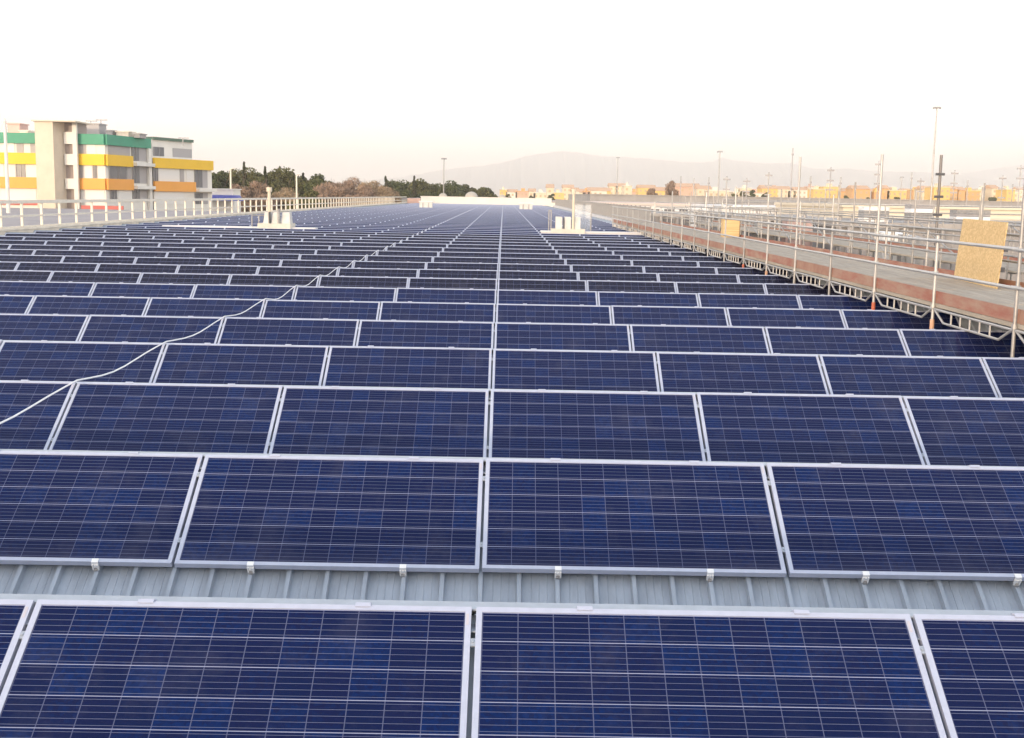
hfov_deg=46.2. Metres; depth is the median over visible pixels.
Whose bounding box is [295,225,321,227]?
solar panel
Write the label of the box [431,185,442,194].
pine tree
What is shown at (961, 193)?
town building
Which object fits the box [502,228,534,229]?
solar panel
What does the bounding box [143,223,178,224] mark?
solar panel
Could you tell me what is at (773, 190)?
town building
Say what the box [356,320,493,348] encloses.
solar panel
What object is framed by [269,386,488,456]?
solar panel
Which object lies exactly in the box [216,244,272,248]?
solar panel
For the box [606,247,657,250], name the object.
solar panel
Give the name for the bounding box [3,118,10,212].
flag mast
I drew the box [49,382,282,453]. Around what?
solar panel
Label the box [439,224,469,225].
solar panel
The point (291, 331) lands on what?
solar panel
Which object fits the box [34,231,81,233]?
solar panel
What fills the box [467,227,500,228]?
solar panel
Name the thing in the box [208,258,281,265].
solar panel
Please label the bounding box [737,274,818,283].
solar panel
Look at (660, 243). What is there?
solar panel
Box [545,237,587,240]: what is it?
solar panel
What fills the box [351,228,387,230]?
solar panel
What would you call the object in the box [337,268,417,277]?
solar panel
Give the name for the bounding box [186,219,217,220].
solar panel
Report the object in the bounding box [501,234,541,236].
solar panel
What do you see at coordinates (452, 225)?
solar panel
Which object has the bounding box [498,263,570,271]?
solar panel
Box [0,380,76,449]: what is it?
solar panel
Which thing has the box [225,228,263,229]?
solar panel
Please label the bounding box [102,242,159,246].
solar panel
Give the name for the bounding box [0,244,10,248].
solar panel
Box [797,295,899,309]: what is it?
solar panel
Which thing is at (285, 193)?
bare tree
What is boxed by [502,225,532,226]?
solar panel
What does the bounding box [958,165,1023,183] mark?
hills
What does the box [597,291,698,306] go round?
solar panel
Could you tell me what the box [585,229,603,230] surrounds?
solar panel
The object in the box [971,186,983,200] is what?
town building
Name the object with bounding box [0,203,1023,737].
roof
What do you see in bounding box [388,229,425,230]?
solar panel
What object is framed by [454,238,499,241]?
solar panel
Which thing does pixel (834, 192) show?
town building
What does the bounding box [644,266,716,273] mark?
solar panel
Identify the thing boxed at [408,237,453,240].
solar panel
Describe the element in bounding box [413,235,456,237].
solar panel
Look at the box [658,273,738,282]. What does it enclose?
solar panel
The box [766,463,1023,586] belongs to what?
solar panel
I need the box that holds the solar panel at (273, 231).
[251,230,292,232]
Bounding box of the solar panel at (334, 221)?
[320,221,349,221]
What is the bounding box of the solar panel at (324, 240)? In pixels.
[302,238,351,241]
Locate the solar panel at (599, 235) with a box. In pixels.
[580,234,618,236]
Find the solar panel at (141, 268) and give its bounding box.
[96,263,178,272]
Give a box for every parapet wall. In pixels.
[0,203,402,234]
[553,205,629,221]
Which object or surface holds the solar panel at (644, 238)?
on the roof
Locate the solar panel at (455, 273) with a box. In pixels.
[418,269,497,278]
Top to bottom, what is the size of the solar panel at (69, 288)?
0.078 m
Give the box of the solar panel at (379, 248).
[330,246,385,250]
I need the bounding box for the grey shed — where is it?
[696,213,830,240]
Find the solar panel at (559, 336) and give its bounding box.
[494,322,630,350]
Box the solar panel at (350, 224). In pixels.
[337,223,369,224]
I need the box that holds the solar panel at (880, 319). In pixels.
[841,309,961,329]
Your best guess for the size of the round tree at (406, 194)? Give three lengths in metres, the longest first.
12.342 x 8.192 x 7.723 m
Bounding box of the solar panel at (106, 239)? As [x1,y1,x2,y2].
[77,237,129,241]
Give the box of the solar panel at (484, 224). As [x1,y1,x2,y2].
[471,223,500,224]
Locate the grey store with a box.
[651,212,689,225]
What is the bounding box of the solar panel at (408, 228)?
[394,227,428,228]
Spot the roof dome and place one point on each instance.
(471, 194)
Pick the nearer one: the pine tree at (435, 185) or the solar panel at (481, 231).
the solar panel at (481, 231)
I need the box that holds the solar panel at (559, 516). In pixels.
[480,458,786,582]
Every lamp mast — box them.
[441,158,446,192]
[717,151,722,202]
[930,106,941,203]
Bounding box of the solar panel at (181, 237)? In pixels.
[153,236,203,239]
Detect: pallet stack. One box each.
[858,206,889,221]
[904,204,934,222]
[949,210,990,220]
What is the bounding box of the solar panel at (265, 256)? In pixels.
[233,253,299,259]
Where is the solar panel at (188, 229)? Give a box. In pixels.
[168,229,209,230]
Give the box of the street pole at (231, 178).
[230,168,234,188]
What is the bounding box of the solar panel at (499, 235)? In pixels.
[459,234,500,236]
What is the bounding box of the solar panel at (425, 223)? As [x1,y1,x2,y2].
[411,222,440,223]
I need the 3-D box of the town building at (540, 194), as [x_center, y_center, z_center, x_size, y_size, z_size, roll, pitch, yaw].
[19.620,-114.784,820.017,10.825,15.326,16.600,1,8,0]
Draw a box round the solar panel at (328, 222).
[313,222,343,222]
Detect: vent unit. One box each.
[251,187,294,228]
[548,189,591,233]
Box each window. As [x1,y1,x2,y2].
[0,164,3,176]
[1,188,35,199]
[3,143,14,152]
[15,164,25,176]
[16,143,23,152]
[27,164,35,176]
[30,143,35,152]
[79,144,85,153]
[80,165,82,177]
[81,189,104,198]
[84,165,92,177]
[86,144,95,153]
[93,165,96,177]
[108,145,129,155]
[109,166,126,178]
[110,190,116,198]
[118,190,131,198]
[127,167,130,178]
[131,147,138,160]
[132,166,139,182]
[132,189,139,198]
[139,148,145,161]
[139,166,146,183]
[140,189,147,201]
[153,147,163,155]
[153,168,157,180]
[154,191,183,203]
[159,168,178,181]
[173,148,191,157]
[180,169,183,181]
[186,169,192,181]
[194,170,202,187]
[195,193,202,203]
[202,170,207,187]
[203,193,207,203]
[663,219,674,223]
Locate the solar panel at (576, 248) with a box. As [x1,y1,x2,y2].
[553,246,605,251]
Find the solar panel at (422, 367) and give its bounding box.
[323,345,491,388]
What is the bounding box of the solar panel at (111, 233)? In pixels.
[81,232,127,234]
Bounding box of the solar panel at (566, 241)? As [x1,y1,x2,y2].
[547,240,592,244]
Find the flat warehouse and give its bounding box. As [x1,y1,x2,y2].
[568,194,1021,206]
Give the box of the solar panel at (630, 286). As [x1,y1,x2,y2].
[586,280,675,292]
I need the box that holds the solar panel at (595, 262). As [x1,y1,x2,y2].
[566,259,631,265]
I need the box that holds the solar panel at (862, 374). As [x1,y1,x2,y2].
[819,354,998,397]
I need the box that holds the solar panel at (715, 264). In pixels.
[698,261,763,267]
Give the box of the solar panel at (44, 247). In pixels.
[9,244,71,249]
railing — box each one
[0,197,406,228]
[654,192,722,213]
[721,199,829,205]
[735,186,833,217]
[838,203,1021,222]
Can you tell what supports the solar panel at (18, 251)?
on the roof
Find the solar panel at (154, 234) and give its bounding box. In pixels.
[128,232,174,235]
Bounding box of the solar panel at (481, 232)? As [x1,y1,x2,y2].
[462,232,500,233]
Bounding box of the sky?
[0,0,1023,182]
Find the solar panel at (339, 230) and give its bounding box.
[304,229,342,231]
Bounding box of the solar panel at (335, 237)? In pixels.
[314,236,360,238]
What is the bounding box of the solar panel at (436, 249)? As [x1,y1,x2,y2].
[386,246,442,251]
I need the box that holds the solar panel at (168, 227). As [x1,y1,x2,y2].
[146,226,184,228]
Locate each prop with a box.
[772,208,779,239]
[837,216,841,250]
[857,221,866,254]
[871,218,880,256]
[889,227,898,259]
[900,224,909,261]
[909,230,918,263]
[923,234,931,265]
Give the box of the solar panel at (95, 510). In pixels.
[0,450,203,571]
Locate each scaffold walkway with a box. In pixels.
[612,154,1023,357]
[684,183,1023,279]
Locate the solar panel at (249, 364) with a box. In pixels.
[153,343,328,385]
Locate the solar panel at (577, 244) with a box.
[550,243,598,246]
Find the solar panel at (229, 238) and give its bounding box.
[203,237,252,240]
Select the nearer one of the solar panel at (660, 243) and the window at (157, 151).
the solar panel at (660, 243)
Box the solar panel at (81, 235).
[54,234,104,237]
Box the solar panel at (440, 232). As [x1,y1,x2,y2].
[422,231,460,233]
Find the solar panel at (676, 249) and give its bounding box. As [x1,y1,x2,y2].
[658,248,710,253]
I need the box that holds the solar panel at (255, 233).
[237,232,280,234]
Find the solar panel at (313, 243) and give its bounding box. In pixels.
[288,241,341,245]
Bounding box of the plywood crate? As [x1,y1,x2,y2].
[721,219,739,236]
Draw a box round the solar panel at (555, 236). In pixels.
[543,235,583,237]
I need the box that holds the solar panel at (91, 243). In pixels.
[45,240,102,245]
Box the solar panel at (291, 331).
[217,317,358,345]
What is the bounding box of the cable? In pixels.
[0,215,457,423]
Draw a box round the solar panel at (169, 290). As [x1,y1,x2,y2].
[90,282,195,297]
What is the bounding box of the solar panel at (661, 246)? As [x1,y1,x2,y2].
[649,244,696,247]
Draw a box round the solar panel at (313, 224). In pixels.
[296,224,329,225]
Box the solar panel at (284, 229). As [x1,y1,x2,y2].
[264,228,303,230]
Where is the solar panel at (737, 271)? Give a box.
[716,267,788,274]
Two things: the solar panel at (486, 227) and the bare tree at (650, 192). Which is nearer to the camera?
the solar panel at (486, 227)
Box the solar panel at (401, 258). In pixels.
[366,255,432,261]
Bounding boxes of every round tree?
[286,190,327,208]
[401,190,414,197]
[415,191,437,197]
[455,191,465,196]
[748,190,755,196]
[988,197,996,200]
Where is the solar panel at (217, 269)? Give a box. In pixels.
[177,264,258,274]
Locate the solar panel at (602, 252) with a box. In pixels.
[557,250,612,254]
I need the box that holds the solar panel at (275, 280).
[228,274,319,286]
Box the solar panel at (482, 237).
[457,236,499,238]
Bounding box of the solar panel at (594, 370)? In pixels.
[491,349,659,391]
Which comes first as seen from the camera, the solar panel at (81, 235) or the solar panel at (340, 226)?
the solar panel at (81, 235)
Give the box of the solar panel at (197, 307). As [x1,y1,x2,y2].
[144,297,264,317]
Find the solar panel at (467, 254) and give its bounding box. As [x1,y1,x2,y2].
[438,252,498,257]
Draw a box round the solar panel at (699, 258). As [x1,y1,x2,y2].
[683,256,742,261]
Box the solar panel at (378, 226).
[364,225,397,226]
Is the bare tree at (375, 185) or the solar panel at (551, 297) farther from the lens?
the bare tree at (375, 185)
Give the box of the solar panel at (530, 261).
[499,258,564,264]
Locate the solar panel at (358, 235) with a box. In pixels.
[325,233,368,236]
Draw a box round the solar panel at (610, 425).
[487,389,705,460]
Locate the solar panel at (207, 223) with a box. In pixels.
[193,222,226,223]
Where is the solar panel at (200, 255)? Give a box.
[166,252,233,258]
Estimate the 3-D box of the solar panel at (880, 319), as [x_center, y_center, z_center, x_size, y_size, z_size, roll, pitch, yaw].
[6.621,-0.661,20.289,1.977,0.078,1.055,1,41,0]
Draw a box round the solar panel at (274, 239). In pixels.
[252,237,301,240]
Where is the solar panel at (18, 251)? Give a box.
[0,249,34,254]
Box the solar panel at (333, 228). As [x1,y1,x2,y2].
[314,227,350,229]
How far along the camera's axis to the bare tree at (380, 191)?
291.31 m
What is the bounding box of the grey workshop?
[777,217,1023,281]
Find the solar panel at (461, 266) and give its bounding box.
[426,262,497,269]
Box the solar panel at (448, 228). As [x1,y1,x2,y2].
[430,228,464,229]
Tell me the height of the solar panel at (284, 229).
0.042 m
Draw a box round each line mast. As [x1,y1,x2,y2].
[722,177,730,204]
[743,179,750,204]
[764,173,772,203]
[790,149,793,201]
[826,168,834,200]
[874,162,879,203]
[909,173,912,203]
[917,179,923,203]
[950,170,958,204]
[998,175,1006,205]
[1015,165,1023,206]
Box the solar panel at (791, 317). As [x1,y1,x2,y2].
[726,307,845,327]
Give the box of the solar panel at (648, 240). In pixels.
[632,239,675,241]
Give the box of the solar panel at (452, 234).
[418,233,458,235]
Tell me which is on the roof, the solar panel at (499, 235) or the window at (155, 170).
the solar panel at (499, 235)
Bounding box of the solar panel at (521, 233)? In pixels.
[501,232,539,234]
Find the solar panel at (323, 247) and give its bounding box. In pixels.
[273,245,329,249]
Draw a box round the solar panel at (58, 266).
[16,262,98,271]
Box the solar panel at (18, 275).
[0,270,52,281]
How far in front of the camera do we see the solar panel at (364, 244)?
44.85 m
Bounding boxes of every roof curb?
[162,225,317,228]
[540,230,640,234]
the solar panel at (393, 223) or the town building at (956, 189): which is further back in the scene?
the town building at (956, 189)
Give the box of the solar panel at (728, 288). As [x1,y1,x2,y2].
[676,282,765,293]
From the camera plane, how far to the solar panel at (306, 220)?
78.36 m
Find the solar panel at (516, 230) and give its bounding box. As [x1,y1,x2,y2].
[501,229,536,230]
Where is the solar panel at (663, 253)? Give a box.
[613,250,669,255]
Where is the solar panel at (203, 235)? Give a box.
[175,233,220,236]
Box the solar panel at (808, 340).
[765,327,907,359]
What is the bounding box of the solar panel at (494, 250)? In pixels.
[443,248,498,252]
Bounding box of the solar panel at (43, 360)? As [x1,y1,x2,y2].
[0,340,165,382]
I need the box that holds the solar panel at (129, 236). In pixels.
[104,235,153,238]
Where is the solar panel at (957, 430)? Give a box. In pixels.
[902,396,1023,466]
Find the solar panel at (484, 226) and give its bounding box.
[469,226,500,226]
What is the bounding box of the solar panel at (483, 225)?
[470,224,500,225]
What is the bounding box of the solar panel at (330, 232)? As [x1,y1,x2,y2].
[293,231,334,233]
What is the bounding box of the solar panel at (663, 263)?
[632,260,697,266]
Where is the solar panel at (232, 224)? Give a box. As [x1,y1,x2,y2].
[215,224,249,225]
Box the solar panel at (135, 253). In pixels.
[100,251,167,256]
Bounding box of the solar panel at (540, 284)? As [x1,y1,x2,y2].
[497,279,586,290]
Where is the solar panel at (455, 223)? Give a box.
[441,223,470,223]
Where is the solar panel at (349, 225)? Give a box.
[330,225,363,226]
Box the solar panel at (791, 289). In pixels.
[764,283,854,295]
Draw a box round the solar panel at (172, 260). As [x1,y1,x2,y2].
[134,257,208,264]
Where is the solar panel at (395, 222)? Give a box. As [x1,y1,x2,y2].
[381,222,410,222]
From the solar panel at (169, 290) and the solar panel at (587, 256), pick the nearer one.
the solar panel at (169, 290)
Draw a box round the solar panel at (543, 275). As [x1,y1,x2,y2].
[498,270,577,279]
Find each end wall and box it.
[407,198,419,202]
[420,196,551,205]
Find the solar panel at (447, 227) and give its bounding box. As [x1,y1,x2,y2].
[433,226,466,228]
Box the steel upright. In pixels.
[933,155,944,266]
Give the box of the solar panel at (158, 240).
[130,238,182,242]
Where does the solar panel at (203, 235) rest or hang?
on the roof
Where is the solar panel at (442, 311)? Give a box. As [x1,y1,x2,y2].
[379,301,494,321]
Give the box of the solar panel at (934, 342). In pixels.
[899,329,1023,357]
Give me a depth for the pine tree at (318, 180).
315.20 m
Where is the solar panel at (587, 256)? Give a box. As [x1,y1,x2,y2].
[561,254,621,259]
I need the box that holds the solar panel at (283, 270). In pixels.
[257,266,338,275]
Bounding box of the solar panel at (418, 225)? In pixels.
[403,225,434,225]
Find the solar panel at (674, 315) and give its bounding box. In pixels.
[611,305,728,325]
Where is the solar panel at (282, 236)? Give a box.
[268,235,313,238]
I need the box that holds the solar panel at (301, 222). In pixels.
[293,221,311,222]
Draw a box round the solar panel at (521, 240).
[501,239,546,242]
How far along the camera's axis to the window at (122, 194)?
163.09 m
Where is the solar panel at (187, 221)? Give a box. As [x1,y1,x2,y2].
[173,220,205,221]
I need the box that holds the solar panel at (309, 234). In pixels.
[281,233,324,235]
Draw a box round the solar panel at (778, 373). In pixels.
[656,352,828,393]
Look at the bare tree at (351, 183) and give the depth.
300.63 m
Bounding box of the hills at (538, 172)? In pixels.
[355,151,1023,195]
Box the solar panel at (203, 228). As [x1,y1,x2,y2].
[185,227,224,228]
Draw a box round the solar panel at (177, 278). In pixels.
[139,273,230,284]
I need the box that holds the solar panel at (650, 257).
[622,255,682,260]
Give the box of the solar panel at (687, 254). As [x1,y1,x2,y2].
[670,252,726,256]
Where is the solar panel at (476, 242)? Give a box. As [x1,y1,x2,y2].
[451,241,499,244]
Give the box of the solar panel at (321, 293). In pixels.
[294,286,395,301]
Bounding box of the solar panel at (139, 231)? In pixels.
[105,230,149,232]
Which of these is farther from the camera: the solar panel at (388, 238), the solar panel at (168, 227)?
the solar panel at (168, 227)
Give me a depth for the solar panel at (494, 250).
41.82 m
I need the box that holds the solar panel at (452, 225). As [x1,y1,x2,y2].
[436,225,467,226]
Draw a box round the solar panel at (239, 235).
[221,234,267,237]
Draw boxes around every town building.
[499,187,506,194]
[506,189,517,197]
[516,188,527,197]
[528,188,535,197]
[533,190,545,197]
[545,184,554,197]
[554,189,564,199]
[561,184,573,199]
[570,188,579,193]
[587,187,606,193]
[607,183,617,193]
[615,183,625,193]
[622,182,632,194]
[636,185,655,194]
[650,187,664,194]
[674,183,688,195]
[688,183,699,195]
[694,185,711,195]
[704,187,724,195]
[729,189,739,196]
[737,185,751,191]
[744,189,764,196]
[756,185,777,196]
[777,186,789,196]
[788,188,796,197]
[790,187,807,197]
[807,186,824,197]
[819,183,839,197]
[839,188,844,197]
[845,185,869,198]
[871,188,883,198]
[875,185,890,198]
[887,187,906,198]
[906,187,915,199]
[914,186,932,199]
[924,183,950,199]
[942,186,958,199]
[957,187,965,200]
[965,188,980,200]
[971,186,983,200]
[984,185,998,200]
[995,186,1015,200]
[1011,187,1022,201]
[1014,192,1020,201]
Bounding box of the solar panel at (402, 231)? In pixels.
[383,230,421,232]
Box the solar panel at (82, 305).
[27,295,149,315]
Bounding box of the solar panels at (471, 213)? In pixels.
[210,203,613,225]
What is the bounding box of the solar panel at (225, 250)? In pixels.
[193,247,254,252]
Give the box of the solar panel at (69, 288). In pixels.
[0,281,94,295]
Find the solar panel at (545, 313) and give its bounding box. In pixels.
[495,304,611,323]
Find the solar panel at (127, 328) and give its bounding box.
[79,315,223,343]
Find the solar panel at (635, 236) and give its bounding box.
[619,235,657,236]
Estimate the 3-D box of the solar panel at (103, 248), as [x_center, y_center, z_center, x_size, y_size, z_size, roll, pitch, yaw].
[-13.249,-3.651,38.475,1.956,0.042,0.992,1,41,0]
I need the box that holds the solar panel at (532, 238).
[501,237,543,239]
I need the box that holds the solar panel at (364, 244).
[341,242,393,248]
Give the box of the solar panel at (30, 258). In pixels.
[0,254,63,261]
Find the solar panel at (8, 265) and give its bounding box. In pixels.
[0,261,18,269]
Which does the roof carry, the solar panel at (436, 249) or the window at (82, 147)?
the solar panel at (436, 249)
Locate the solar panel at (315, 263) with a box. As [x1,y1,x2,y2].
[280,259,353,267]
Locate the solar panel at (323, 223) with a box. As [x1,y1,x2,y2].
[305,223,336,224]
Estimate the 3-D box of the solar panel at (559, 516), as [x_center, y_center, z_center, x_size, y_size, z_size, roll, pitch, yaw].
[0.780,0.993,8.102,1.977,0.078,1.055,1,41,0]
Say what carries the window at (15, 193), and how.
in the office block at (61, 160)
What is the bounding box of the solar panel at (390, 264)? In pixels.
[353,261,425,268]
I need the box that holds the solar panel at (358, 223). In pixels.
[344,222,374,223]
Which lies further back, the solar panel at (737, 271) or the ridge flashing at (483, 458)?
the solar panel at (737, 271)
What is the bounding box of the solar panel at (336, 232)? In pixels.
[334,231,375,233]
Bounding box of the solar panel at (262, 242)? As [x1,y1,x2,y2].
[235,240,288,244]
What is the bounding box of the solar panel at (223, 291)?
[192,284,295,299]
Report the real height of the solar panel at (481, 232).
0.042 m
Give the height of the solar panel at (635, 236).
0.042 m
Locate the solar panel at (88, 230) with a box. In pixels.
[61,229,105,231]
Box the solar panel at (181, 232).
[149,230,192,233]
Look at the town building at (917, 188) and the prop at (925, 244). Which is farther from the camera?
the town building at (917, 188)
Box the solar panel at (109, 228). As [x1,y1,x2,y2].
[85,227,126,229]
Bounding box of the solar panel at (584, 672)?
[470,606,946,737]
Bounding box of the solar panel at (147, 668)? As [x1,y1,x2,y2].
[0,599,471,737]
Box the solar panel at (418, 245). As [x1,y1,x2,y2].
[394,243,446,247]
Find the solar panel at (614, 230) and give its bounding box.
[604,229,637,230]
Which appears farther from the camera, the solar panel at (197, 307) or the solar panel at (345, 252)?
the solar panel at (345, 252)
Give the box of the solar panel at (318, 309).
[262,299,379,319]
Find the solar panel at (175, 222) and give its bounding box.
[159,221,192,223]
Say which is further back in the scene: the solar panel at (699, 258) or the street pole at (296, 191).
the street pole at (296, 191)
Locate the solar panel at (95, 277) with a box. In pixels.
[48,271,141,282]
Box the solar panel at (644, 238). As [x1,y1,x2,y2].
[625,237,666,239]
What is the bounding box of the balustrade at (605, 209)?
[555,199,650,222]
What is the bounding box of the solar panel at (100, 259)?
[62,255,136,263]
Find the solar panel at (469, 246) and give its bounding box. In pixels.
[447,244,499,250]
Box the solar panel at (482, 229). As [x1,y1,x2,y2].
[466,228,500,230]
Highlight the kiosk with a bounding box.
[212,188,243,211]
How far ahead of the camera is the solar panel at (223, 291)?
23.49 m
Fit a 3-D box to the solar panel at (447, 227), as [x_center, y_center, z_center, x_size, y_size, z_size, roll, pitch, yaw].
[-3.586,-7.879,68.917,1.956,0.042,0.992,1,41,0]
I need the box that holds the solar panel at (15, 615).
[0,599,35,694]
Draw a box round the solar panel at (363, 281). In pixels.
[318,276,408,287]
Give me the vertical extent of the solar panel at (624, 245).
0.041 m
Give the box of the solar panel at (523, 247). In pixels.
[500,245,552,248]
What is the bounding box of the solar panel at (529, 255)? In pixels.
[500,253,559,258]
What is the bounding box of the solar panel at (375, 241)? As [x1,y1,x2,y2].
[352,239,400,242]
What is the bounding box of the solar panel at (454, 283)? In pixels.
[408,277,496,289]
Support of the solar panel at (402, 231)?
on the roof
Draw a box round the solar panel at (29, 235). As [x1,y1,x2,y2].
[5,233,54,236]
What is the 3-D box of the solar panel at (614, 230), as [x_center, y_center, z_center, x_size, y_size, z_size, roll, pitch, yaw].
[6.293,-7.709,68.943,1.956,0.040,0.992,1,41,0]
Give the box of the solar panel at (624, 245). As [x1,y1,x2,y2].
[599,244,648,247]
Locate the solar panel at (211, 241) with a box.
[183,239,235,243]
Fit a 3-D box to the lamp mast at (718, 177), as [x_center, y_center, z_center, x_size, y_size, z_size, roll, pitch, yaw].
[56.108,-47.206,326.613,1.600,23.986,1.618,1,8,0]
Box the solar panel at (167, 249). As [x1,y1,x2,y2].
[132,246,193,251]
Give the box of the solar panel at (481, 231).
[464,230,500,231]
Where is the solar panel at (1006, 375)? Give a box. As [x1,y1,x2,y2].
[982,357,1023,397]
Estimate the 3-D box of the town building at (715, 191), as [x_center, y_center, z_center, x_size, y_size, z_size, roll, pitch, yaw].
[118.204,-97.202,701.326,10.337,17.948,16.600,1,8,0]
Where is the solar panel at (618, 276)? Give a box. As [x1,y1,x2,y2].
[578,272,657,280]
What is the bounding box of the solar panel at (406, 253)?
[377,250,437,255]
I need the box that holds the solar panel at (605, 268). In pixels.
[571,265,643,272]
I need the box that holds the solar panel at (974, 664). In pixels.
[912,613,1023,737]
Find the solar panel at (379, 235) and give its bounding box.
[369,234,412,237]
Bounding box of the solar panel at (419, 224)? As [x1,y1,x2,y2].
[407,223,437,224]
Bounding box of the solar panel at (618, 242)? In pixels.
[594,241,639,243]
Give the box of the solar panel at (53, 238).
[24,237,77,240]
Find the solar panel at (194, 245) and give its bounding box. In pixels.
[159,243,216,247]
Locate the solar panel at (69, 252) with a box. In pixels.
[33,249,101,255]
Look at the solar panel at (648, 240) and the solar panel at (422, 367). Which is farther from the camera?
the solar panel at (648, 240)
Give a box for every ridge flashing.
[0,449,1016,478]
[0,594,1023,639]
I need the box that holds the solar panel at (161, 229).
[126,228,167,230]
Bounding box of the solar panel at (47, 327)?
[0,313,88,340]
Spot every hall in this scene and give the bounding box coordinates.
[2,205,236,226]
[401,198,554,206]
[583,201,687,211]
[691,204,775,213]
[774,202,1021,220]
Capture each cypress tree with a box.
[241,161,246,188]
[263,166,267,193]
[412,175,415,196]
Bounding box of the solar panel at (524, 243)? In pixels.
[500,242,549,245]
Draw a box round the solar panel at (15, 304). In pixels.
[0,294,34,313]
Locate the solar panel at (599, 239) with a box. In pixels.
[589,238,631,240]
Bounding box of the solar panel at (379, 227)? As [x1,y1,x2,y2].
[358,227,393,228]
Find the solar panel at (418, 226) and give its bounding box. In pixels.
[399,226,432,227]
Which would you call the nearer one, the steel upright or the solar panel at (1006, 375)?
the solar panel at (1006, 375)
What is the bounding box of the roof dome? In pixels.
[465,192,477,196]
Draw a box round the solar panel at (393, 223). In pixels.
[376,223,406,224]
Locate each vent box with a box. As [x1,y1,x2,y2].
[419,201,432,207]
[519,203,532,208]
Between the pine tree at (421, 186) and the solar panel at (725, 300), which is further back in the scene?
the pine tree at (421, 186)
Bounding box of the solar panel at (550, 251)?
[500,248,555,253]
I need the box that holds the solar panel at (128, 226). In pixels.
[106,226,145,227]
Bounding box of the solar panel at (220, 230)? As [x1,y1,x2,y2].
[210,229,251,231]
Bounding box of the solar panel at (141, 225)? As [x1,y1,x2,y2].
[125,224,161,225]
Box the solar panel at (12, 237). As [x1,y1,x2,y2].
[0,236,24,239]
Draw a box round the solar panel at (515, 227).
[502,226,533,227]
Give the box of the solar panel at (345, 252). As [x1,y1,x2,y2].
[316,249,376,254]
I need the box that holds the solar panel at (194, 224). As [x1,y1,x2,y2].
[179,223,214,224]
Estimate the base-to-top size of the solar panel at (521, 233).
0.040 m
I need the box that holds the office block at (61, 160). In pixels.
[0,119,216,210]
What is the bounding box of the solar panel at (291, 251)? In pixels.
[255,248,315,253]
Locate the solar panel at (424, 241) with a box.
[401,240,450,243]
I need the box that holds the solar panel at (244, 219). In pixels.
[229,219,257,220]
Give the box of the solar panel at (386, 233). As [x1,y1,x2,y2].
[376,232,416,234]
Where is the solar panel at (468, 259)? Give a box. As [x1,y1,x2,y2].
[433,256,498,263]
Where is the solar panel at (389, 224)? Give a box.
[370,224,402,225]
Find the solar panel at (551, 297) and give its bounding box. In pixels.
[496,289,597,304]
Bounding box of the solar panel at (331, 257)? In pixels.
[300,254,365,260]
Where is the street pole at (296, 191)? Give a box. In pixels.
[296,174,300,208]
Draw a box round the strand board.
[954,219,1008,288]
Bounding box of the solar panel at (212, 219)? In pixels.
[199,218,228,219]
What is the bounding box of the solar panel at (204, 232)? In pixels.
[193,231,236,233]
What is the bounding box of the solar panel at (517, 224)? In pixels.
[502,224,531,225]
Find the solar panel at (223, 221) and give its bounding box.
[206,221,238,222]
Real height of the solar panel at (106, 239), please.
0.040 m
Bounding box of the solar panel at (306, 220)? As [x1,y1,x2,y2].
[292,220,319,221]
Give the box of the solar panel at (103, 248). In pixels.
[70,245,132,250]
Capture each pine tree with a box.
[212,171,232,188]
[226,167,258,192]
[249,172,285,187]
[257,166,306,196]
[299,174,332,196]
[388,179,410,195]
[406,178,435,195]
[428,183,440,190]
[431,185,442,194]
[436,180,465,196]
[455,184,474,193]
[468,187,497,196]
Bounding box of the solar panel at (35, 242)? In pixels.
[0,240,46,244]
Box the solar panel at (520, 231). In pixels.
[501,231,537,232]
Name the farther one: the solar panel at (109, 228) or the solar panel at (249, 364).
the solar panel at (109, 228)
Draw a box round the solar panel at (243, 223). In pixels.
[227,223,256,224]
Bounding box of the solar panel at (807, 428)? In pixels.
[697,392,924,464]
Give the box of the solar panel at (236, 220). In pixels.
[218,220,249,221]
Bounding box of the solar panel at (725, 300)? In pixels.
[698,293,800,308]
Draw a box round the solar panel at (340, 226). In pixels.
[322,226,357,227]
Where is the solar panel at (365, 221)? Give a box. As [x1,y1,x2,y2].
[350,221,379,222]
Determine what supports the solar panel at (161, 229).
on the roof
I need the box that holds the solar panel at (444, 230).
[426,229,462,231]
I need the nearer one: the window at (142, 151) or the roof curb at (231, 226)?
the roof curb at (231, 226)
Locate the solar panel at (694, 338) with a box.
[629,324,769,352]
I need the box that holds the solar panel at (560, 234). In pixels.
[541,233,579,235]
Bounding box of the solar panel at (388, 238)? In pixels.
[361,237,406,239]
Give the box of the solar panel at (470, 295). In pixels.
[395,288,495,303]
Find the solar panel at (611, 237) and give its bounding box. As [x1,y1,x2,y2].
[584,236,624,238]
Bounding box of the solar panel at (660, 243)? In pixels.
[640,242,685,244]
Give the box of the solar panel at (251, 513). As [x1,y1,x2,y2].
[174,454,482,577]
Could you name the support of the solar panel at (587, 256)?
on the roof
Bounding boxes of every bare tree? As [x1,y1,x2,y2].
[232,183,254,211]
[240,180,279,211]
[271,186,299,209]
[308,185,335,206]
[316,179,346,194]
[326,186,371,206]
[342,177,361,191]
[351,184,383,203]
[355,180,391,193]
[375,185,401,202]
[646,188,657,194]
[665,178,678,194]
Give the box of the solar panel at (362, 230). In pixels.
[343,230,381,231]

